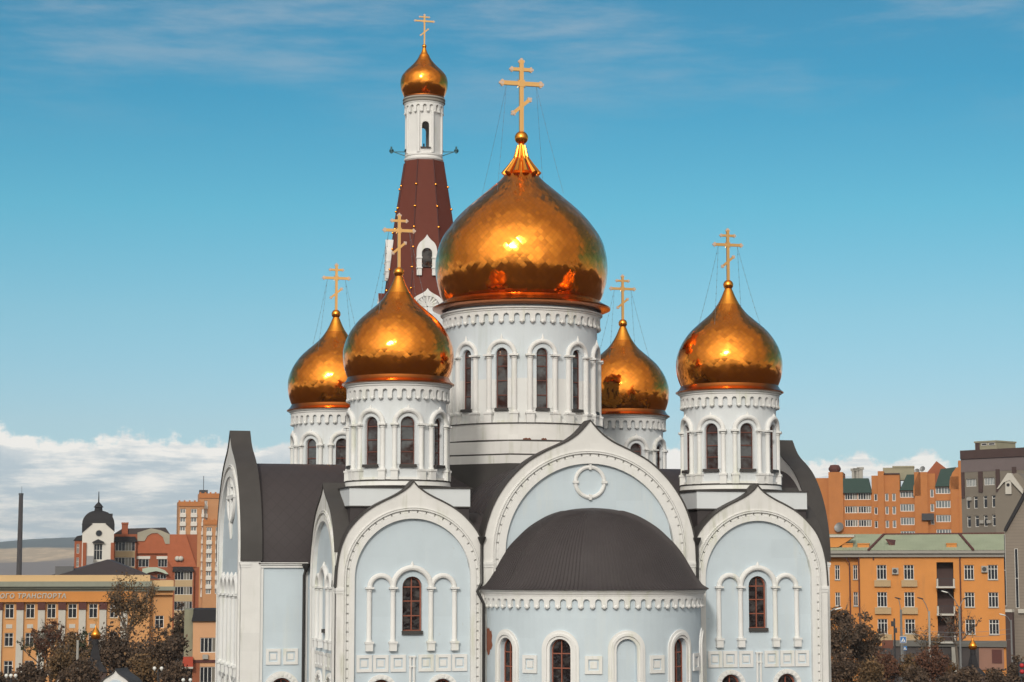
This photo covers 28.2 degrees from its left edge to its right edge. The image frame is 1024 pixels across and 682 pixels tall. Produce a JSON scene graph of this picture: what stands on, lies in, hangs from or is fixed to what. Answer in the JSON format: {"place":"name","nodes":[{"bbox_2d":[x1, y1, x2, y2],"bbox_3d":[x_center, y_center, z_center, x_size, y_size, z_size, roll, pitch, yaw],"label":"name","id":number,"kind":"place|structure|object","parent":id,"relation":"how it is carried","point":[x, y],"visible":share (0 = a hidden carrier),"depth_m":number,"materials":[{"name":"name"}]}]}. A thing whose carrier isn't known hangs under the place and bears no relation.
{"place":"outdoors","nodes":[
{"label":"outdoors","id":0,"kind":"place"},
{"bbox_2d":[0,537,75,574],"bbox_3d":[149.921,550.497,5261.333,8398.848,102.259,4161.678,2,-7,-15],"label":"hills","id":1,"kind":"structure","parent":0,"point":[45,556],"depth_m":4461.10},
{"bbox_2d":[0,559,174,681],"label":"institute building","id":2,"kind":"structure","parent":0,"point":[69,597],"depth_m":259.55,"materials":[{"name":"orange paint"}]},
{"bbox_2d":[4,661,12,673],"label":"window","id":3,"kind":"structure","parent":2,"relation":"in","point":[8,665],"depth_m":257.74,"materials":[{"name":"white glass"}]},
{"bbox_2d":[4,604,13,618],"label":"window","id":4,"kind":"structure","parent":2,"relation":"in","point":[9,608],"depth_m":258.50,"materials":[{"name":"white glass"}]},
{"bbox_2d":[4,633,13,646],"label":"window","id":5,"kind":"structure","parent":2,"relation":"in","point":[8,640],"depth_m":258.12,"materials":[{"name":"white glass"}]},
{"bbox_2d":[25,633,33,646],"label":"window","id":6,"kind":"structure","parent":2,"relation":"in","point":[27,635],"depth_m":258.56,"materials":[{"name":"white glass"}]},
{"bbox_2d":[25,604,34,618],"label":"window","id":7,"kind":"structure","parent":2,"relation":"in","point":[30,608],"depth_m":258.94,"materials":[{"name":"white glass"}]},
{"bbox_2d":[47,604,55,618],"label":"window","id":8,"kind":"structure","parent":2,"relation":"in","point":[51,608],"depth_m":259.45,"materials":[{"name":"white glass"}]},
{"bbox_2d":[68,604,76,618],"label":"window","id":9,"kind":"structure","parent":2,"relation":"in","point":[72,608],"depth_m":259.95,"materials":[{"name":"white glass"}]},
{"bbox_2d":[88,604,97,618],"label":"window","id":10,"kind":"structure","parent":2,"relation":"in","point":[93,608],"depth_m":260.46,"materials":[{"name":"white glass"}]},
{"bbox_2d":[109,605,117,618],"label":"window","id":11,"kind":"structure","parent":2,"relation":"in","point":[111,615],"depth_m":260.91,"materials":[{"name":"white glass"}]},
{"bbox_2d":[155,616,163,627],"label":"window","id":12,"kind":"structure","parent":2,"relation":"in","point":[159,620],"depth_m":263.08,"materials":[{"name":"white glass"}]},
{"bbox_2d":[73,493,114,567],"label":"turret house","id":13,"kind":"structure","parent":0,"point":[94,542],"depth_m":418.06,"materials":[{"name":"white paint"}]},
{"bbox_2d":[76,557,78,566],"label":"window","id":14,"kind":"structure","parent":13,"relation":"in","point":[77,558],"depth_m":417.39,"materials":[{"name":"grey glass"}]},
{"bbox_2d":[94,544,102,559],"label":"window","id":15,"kind":"structure","parent":13,"relation":"in","point":[97,547],"depth_m":418.05,"materials":[{"name":"white glass"}]},
{"bbox_2d":[88,620,107,680],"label":"gate tower","id":16,"kind":"structure","parent":0,"point":[95,637],"depth_m":197.57,"materials":[{"name":"grey metal"}]},
{"bbox_2d":[100,667,141,681],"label":"entrance gate","id":17,"kind":"structure","parent":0,"point":[121,675],"depth_m":162.90,"materials":[{"name":"white paint"}]},
{"bbox_2d":[114,522,198,634],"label":"brick house","id":18,"kind":"structure","parent":0,"point":[162,553],"depth_m":430.46,"materials":[{"name":"red brick"}]},
{"bbox_2d":[138,559,148,566],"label":"window","id":19,"kind":"structure","parent":18,"relation":"in","point":[142,562],"depth_m":430.37,"materials":[{"name":"white glass"}]},
{"bbox_2d":[157,574,165,578],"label":"window","id":20,"kind":"structure","parent":18,"relation":"in","point":[161,576],"depth_m":430.69,"materials":[{"name":"white glass"}]},
{"bbox_2d":[158,559,166,566],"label":"window","id":21,"kind":"structure","parent":18,"relation":"in","point":[161,562],"depth_m":431.11,"materials":[{"name":"white glass"}]},
{"bbox_2d":[176,476,218,607],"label":"tower block","id":22,"kind":"structure","parent":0,"point":[199,517],"depth_m":765.46,"materials":[{"name":"orange brick"}]},
{"bbox_2d":[377,14,458,325],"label":"bell tower","id":23,"kind":"structure","parent":0,"point":[424,208],"depth_m":133.68,"materials":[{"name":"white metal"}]},
{"bbox_2d":[0,0,1023,541],"label":"sky","id":24,"kind":"structure","parent":0,"point":[181,181],"materials":[{"name":"blue"}]},
{"bbox_2d":[215,58,830,681],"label":"church","id":25,"kind":"structure","parent":0,"point":[481,484],"depth_m":99.53,"materials":[{"name":"white paint"}]},
{"bbox_2d":[829,532,1006,681],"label":"orange block","id":26,"kind":"structure","parent":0,"point":[874,575],"depth_m":253.57,"materials":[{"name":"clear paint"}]},
{"bbox_2d":[835,565,839,579],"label":"window","id":27,"kind":"structure","parent":26,"relation":"in","point":[837,567],"depth_m":256.61,"materials":[{"name":"white glass"}]},
{"bbox_2d":[835,592,840,606],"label":"window","id":28,"kind":"structure","parent":26,"relation":"in","point":[837,594],"depth_m":256.30,"materials":[{"name":"white glass"}]},
{"bbox_2d":[853,565,857,579],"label":"window","id":29,"kind":"structure","parent":26,"relation":"in","point":[855,572],"depth_m":256.17,"materials":[{"name":"white glass"}]},
{"bbox_2d":[853,592,858,606],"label":"window","id":30,"kind":"structure","parent":26,"relation":"in","point":[855,593],"depth_m":255.80,"materials":[{"name":"white glass"}]},
{"bbox_2d":[876,565,886,579],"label":"window","id":31,"kind":"structure","parent":26,"relation":"in","point":[881,569],"depth_m":254.74,"materials":[{"name":"white glass"}]},
{"bbox_2d":[877,592,886,606],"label":"window","id":32,"kind":"structure","parent":26,"relation":"in","point":[881,596],"depth_m":254.37,"materials":[{"name":"white glass"}]},
{"bbox_2d":[878,619,887,633],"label":"window","id":33,"kind":"structure","parent":26,"relation":"in","point":[882,623],"depth_m":253.99,"materials":[{"name":"white glass"}]},
{"bbox_2d":[903,565,914,579],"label":"window","id":34,"kind":"structure","parent":26,"relation":"in","point":[908,569],"depth_m":254.06,"materials":[{"name":"white glass"}]},
{"bbox_2d":[904,592,914,607],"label":"window","id":35,"kind":"structure","parent":26,"relation":"in","point":[909,602],"depth_m":253.68,"materials":[{"name":"white glass"}]},
{"bbox_2d":[905,619,914,634],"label":"window","id":36,"kind":"structure","parent":26,"relation":"in","point":[909,623],"depth_m":253.31,"materials":[{"name":"white glass"}]},
{"bbox_2d":[964,565,973,579],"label":"window","id":37,"kind":"structure","parent":26,"relation":"in","point":[968,569],"depth_m":252.51,"materials":[{"name":"white glass"}]},
{"bbox_2d":[965,592,974,607],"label":"window","id":38,"kind":"structure","parent":26,"relation":"in","point":[969,602],"depth_m":252.14,"materials":[{"name":"white glass"}]},
{"bbox_2d":[965,619,975,634],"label":"window","id":39,"kind":"structure","parent":26,"relation":"in","point":[967,624],"depth_m":251.83,"materials":[{"name":"white glass"}]},
{"bbox_2d":[988,565,997,579],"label":"window","id":40,"kind":"structure","parent":26,"relation":"in","point":[992,569],"depth_m":251.96,"materials":[{"name":"white glass"}]},
{"bbox_2d":[988,592,998,607],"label":"window","id":41,"kind":"structure","parent":26,"relation":"in","point":[993,596],"depth_m":251.59,"materials":[{"name":"white glass"}]},
{"bbox_2d":[989,619,999,634],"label":"window","id":42,"kind":"structure","parent":26,"relation":"in","point":[993,624],"depth_m":251.22,"materials":[{"name":"white glass"}]},
{"bbox_2d":[992,649,1001,662],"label":"shop window","id":43,"kind":"structure","parent":26,"relation":"in","point":[996,654],"depth_m":250.24,"materials":[{"name":"red paint"}]},
{"bbox_2d":[968,631,985,681],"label":"gate tower","id":44,"kind":"structure","parent":0,"point":[972,645],"depth_m":202.54,"materials":[{"name":"black metal"}]},
{"label":"ground","id":45,"kind":"structure","parent":0,"visible":0},
{"bbox_2d":[0,671,16,681],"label":"shrub","id":46,"kind":"object","parent":45,"relation":"on","point":[2,677],"visible":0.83,"depth_m":201.87,"materials":[{"name":"brown plant"}]},
{"bbox_2d":[5,674,16,681],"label":"globe lamp","id":47,"kind":"object","parent":45,"relation":"on","point":[10,676],"visible":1,"depth_m":187.65,"materials":[{"name":"glass"}]},
{"bbox_2d":[16,493,23,574],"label":"smokestack","id":48,"kind":"object","parent":45,"relation":"on","point":[19,543],"visible":0.94,"depth_m":1491.96,"materials":[{"name":"metal"}]},
{"bbox_2d":[7,661,51,681],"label":"shrub","id":49,"kind":"object","parent":45,"relation":"on","point":[30,672],"visible":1,"depth_m":201.98,"materials":[{"name":"brown plant"}]},
{"bbox_2d":[15,623,62,669],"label":"tree","id":50,"kind":"object","parent":45,"relation":"on","point":[30,645],"visible":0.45,"depth_m":229.20,"materials":[{"name":"brown plant"}]},
{"bbox_2d":[31,618,81,679],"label":"tree","id":51,"kind":"object","parent":45,"relation":"on","point":[38,641],"visible":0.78,"depth_m":224.88,"materials":[{"name":"brown plant"}]},
{"bbox_2d":[42,647,75,681],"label":"shrub","id":52,"kind":"object","parent":45,"relation":"on","point":[56,664],"visible":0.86,"depth_m":205.14,"materials":[{"name":"brown plant"}]},
{"bbox_2d":[50,631,88,662],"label":"tree","id":53,"kind":"object","parent":45,"relation":"on","point":[71,649],"visible":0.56,"depth_m":221.19,"materials":[{"name":"brown plant"}]},
{"bbox_2d":[76,640,78,668],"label":"utility pole","id":54,"kind":"object","parent":45,"relation":"on","point":[77,650],"visible":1,"depth_m":192.86,"materials":[{"name":"concrete"}]},
{"bbox_2d":[56,657,102,681],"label":"shrub","id":55,"kind":"object","parent":45,"relation":"on","point":[86,673],"visible":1,"depth_m":187.19,"materials":[{"name":"brown plant"}]},
{"bbox_2d":[76,627,99,667],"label":"tree","id":56,"kind":"object","parent":45,"relation":"on","point":[84,632],"visible":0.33,"depth_m":223.26,"materials":[{"name":"brown plant"}]},
{"bbox_2d":[80,621,154,675],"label":"tree","id":57,"kind":"object","parent":45,"relation":"on","point":[113,657],"visible":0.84,"depth_m":211.72,"materials":[{"name":"brown plant"}]},
{"bbox_2d":[99,569,158,639],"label":"tree","id":58,"kind":"object","parent":45,"relation":"on","point":[137,606],"visible":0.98,"depth_m":233.81,"materials":[{"name":"brown plant"}]},
{"bbox_2d":[122,652,166,681],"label":"shrub","id":59,"kind":"object","parent":45,"relation":"on","point":[143,670],"visible":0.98,"depth_m":202.02,"materials":[{"name":"brown plant"}]},
{"bbox_2d":[153,667,162,681],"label":"globe lamp","id":60,"kind":"object","parent":45,"relation":"on","point":[154,668],"visible":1,"depth_m":187.72,"materials":[{"name":"glass"}]},
{"bbox_2d":[131,624,191,681],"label":"tree","id":61,"kind":"object","parent":45,"relation":"on","point":[167,650],"visible":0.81,"depth_m":209.18,"materials":[{"name":"brown plant"}]},
{"bbox_2d":[160,602,184,664],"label":"tree","id":62,"kind":"object","parent":45,"relation":"on","point":[178,618],"visible":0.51,"depth_m":247.16,"materials":[{"name":"brown plant"}]},
{"bbox_2d":[156,660,192,681],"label":"shrub","id":63,"kind":"object","parent":45,"relation":"on","point":[175,673],"visible":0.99,"depth_m":197.38,"materials":[{"name":"brown plant"}]},
{"bbox_2d":[182,608,215,681],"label":"peach shop","id":64,"kind":"structure","parent":45,"relation":"on","point":[200,631],"depth_m":232.66,"materials":[{"name":"orange paint"}]},
{"bbox_2d":[200,667,214,681],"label":"window","id":65,"kind":"structure","parent":64,"relation":"in","point":[207,674],"depth_m":232.45,"materials":[{"name":"white glass"}]},
{"bbox_2d":[200,638,215,652],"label":"window","id":66,"kind":"structure","parent":64,"relation":"in","point":[207,645],"depth_m":232.79,"materials":[{"name":"white glass"}]},
{"bbox_2d":[831,649,858,681],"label":"shrub","id":67,"kind":"object","parent":45,"relation":"on","point":[844,668],"visible":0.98,"depth_m":216.77,"materials":[{"name":"brown plant"}]},
{"bbox_2d":[830,598,872,680],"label":"tree","id":68,"kind":"object","parent":45,"relation":"on","point":[846,635],"visible":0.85,"depth_m":221.43,"materials":[{"name":"brown plant"}]},
{"bbox_2d":[845,624,889,681],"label":"tree","id":69,"kind":"object","parent":45,"relation":"on","point":[864,647],"visible":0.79,"depth_m":224.84,"materials":[{"name":"brown plant"}]},
{"bbox_2d":[850,655,890,681],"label":"shrub","id":70,"kind":"object","parent":45,"relation":"on","point":[871,671],"visible":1,"depth_m":214.96,"materials":[{"name":"brown plant"}]},
{"bbox_2d":[867,632,885,655],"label":"tree","id":71,"kind":"object","parent":45,"relation":"on","point":[881,648],"visible":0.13,"depth_m":243.15,"materials":[{"name":"brown plant"}]},
{"bbox_2d":[871,648,902,681],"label":"shrub","id":72,"kind":"object","parent":45,"relation":"on","point":[891,669],"visible":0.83,"depth_m":218.77,"materials":[{"name":"brown plant"}]},
{"bbox_2d":[882,640,892,680],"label":"billboard","id":73,"kind":"object","parent":45,"relation":"on","point":[888,643],"visible":0.62,"depth_m":229.58,"materials":[{"name":"metal"}]},
{"bbox_2d":[816,460,961,533],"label":"brick apartment row","id":74,"kind":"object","parent":45,"relation":"on","point":[929,501],"visible":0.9,"depth_m":478.72,"materials":[{"name":"orange brick"}]},
{"bbox_2d":[891,618,896,681],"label":"utility pole","id":75,"kind":"object","parent":45,"relation":"on","point":[893,624],"visible":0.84,"depth_m":233.53,"materials":[{"name":"metal"}]},
{"bbox_2d":[895,627,1006,632],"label":"overhead wire","id":76,"kind":"object","parent":75,"relation":"attached to","point":[951,632],"visible":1,"depth_m":234.19,"materials":[{"name":"black metal"}]},
{"bbox_2d":[895,597,902,681],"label":"street lamp","id":77,"kind":"object","parent":45,"relation":"on","point":[901,644],"visible":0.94,"depth_m":237.65,"materials":[{"name":"grey metal"}]},
{"bbox_2d":[900,636,906,661],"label":"crossing sign","id":78,"kind":"object","parent":45,"relation":"on","point":[903,639],"visible":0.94,"depth_m":225.69,"materials":[{"name":"blue metal"}]},
{"bbox_2d":[896,652,919,680],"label":"shrub","id":79,"kind":"object","parent":45,"relation":"on","point":[909,658],"visible":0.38,"depth_m":219.14,"materials":[{"name":"brown plant"}]},
{"bbox_2d":[895,665,930,681],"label":"shrub","id":80,"kind":"object","parent":45,"relation":"on","point":[914,675],"visible":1,"depth_m":211.06,"materials":[{"name":"brown plant"}]},
{"bbox_2d":[917,597,930,679],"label":"street lamp","id":81,"kind":"object","parent":45,"relation":"on","point":[929,634],"visible":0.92,"depth_m":239.68,"materials":[{"name":"metal"}]},
{"bbox_2d":[911,618,944,654],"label":"tree","id":82,"kind":"object","parent":45,"relation":"on","point":[939,639],"visible":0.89,"depth_m":241.23,"materials":[{"name":"brown plant"}]},
{"bbox_2d":[912,645,950,681],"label":"shrub","id":83,"kind":"object","parent":45,"relation":"on","point":[936,666],"visible":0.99,"depth_m":216.75,"materials":[{"name":"brown plant"}]},
{"bbox_2d":[935,669,959,681],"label":"shrub","id":84,"kind":"object","parent":45,"relation":"on","point":[947,677],"visible":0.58,"depth_m":213.08,"materials":[{"name":"brown plant"}]},
{"bbox_2d":[942,658,957,674],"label":"shrub","id":85,"kind":"object","parent":45,"relation":"on","point":[952,665],"visible":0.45,"depth_m":226.95,"materials":[{"name":"brown plant"}]},
{"bbox_2d":[942,591,968,668],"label":"street lamp","id":86,"kind":"object","parent":45,"relation":"on","point":[960,647],"visible":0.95,"depth_m":235.64,"materials":[{"name":"grey metal"}]},
{"bbox_2d":[938,605,981,670],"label":"tree","id":87,"kind":"object","parent":45,"relation":"on","point":[949,624],"visible":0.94,"depth_m":243.44,"materials":[{"name":"brown plant"}]},
{"bbox_2d":[951,664,988,681],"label":"shrub","id":88,"kind":"object","parent":45,"relation":"on","point":[967,674],"visible":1,"depth_m":193.35,"materials":[{"name":"brown plant"}]},
{"bbox_2d":[960,440,1023,532],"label":"grey office","id":89,"kind":"structure","parent":45,"relation":"on","point":[987,467],"depth_m":367.93,"materials":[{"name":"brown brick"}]},
{"bbox_2d":[967,516,970,526],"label":"window","id":90,"kind":"structure","parent":89,"relation":"in","point":[968,517],"depth_m":369.74,"materials":[{"name":"grey glass"}]},
{"bbox_2d":[966,479,975,486],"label":"window","id":91,"kind":"structure","parent":89,"relation":"in","point":[970,482],"depth_m":370.10,"materials":[{"name":"white glass"}]},
{"bbox_2d":[974,496,977,507],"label":"window","id":92,"kind":"structure","parent":89,"relation":"in","point":[975,498],"depth_m":369.02,"materials":[{"name":"grey glass"}]},
{"bbox_2d":[975,516,978,526],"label":"window","id":93,"kind":"structure","parent":89,"relation":"in","point":[976,517],"depth_m":368.48,"materials":[{"name":"grey glass"}]},
{"bbox_2d":[984,496,986,507],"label":"window","id":94,"kind":"structure","parent":89,"relation":"in","point":[985,497],"depth_m":367.49,"materials":[{"name":"grey glass"}]},
{"bbox_2d":[984,515,987,525],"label":"window","id":95,"kind":"structure","parent":89,"relation":"in","point":[985,516],"depth_m":367.13,"materials":[{"name":"grey glass"}]},
{"bbox_2d":[984,477,994,484],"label":"window","id":96,"kind":"structure","parent":89,"relation":"in","point":[987,481],"depth_m":367.18,"materials":[{"name":"white glass"}]},
{"bbox_2d":[992,495,994,506],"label":"window","id":97,"kind":"structure","parent":89,"relation":"in","point":[993,496],"depth_m":366.24,"materials":[{"name":"grey glass"}]},
{"bbox_2d":[993,515,995,525],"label":"window","id":98,"kind":"structure","parent":89,"relation":"in","point":[994,517],"depth_m":365.79,"materials":[{"name":"grey glass"}]},
{"bbox_2d":[985,667,1015,681],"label":"shrub","id":99,"kind":"object","parent":45,"relation":"on","point":[995,675],"visible":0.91,"depth_m":211.85,"materials":[{"name":"brown plant"}]},
{"bbox_2d":[1000,614,1012,661],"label":"street lamp","id":100,"kind":"object","parent":45,"relation":"on","point":[1011,636],"visible":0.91,"depth_m":232.61,"materials":[{"name":"grey metal"}]},
{"bbox_2d":[995,473,1023,608],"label":"stone gable house","id":101,"kind":"structure","parent":45,"relation":"on","point":[1010,492],"depth_m":339.05,"materials":[{"name":"grey stone"}]},
{"bbox_2d":[1003,655,1023,681],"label":"shrub","id":102,"kind":"object","parent":45,"relation":"on","point":[1012,672],"visible":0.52,"depth_m":219.32,"materials":[{"name":"brown plant"}]},
{"bbox_2d":[1004,492,1023,670],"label":"gabled block house","id":103,"kind":"structure","parent":45,"relation":"on","point":[1014,564],"depth_m":298.02,"materials":[{"name":"grey paint"}]},
{"bbox_2d":[1004,534,1006,605],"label":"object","id":104,"kind":"structure","parent":103,"relation":"in","point":[1004,534],"depth_m":299.50,"materials":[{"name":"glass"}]},
{"bbox_2d":[1014,549,1018,607],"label":"window","id":105,"kind":"structure","parent":103,"relation":"in","point":[1015,550],"depth_m":297.89,"materials":[{"name":"black glass"}]},
{"bbox_2d":[1018,661,1023,681],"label":"traffic light","id":106,"kind":"object","parent":45,"relation":"on","point":[1021,669],"visible":1,"depth_m":212.36,"materials":[{"name":"metal"}]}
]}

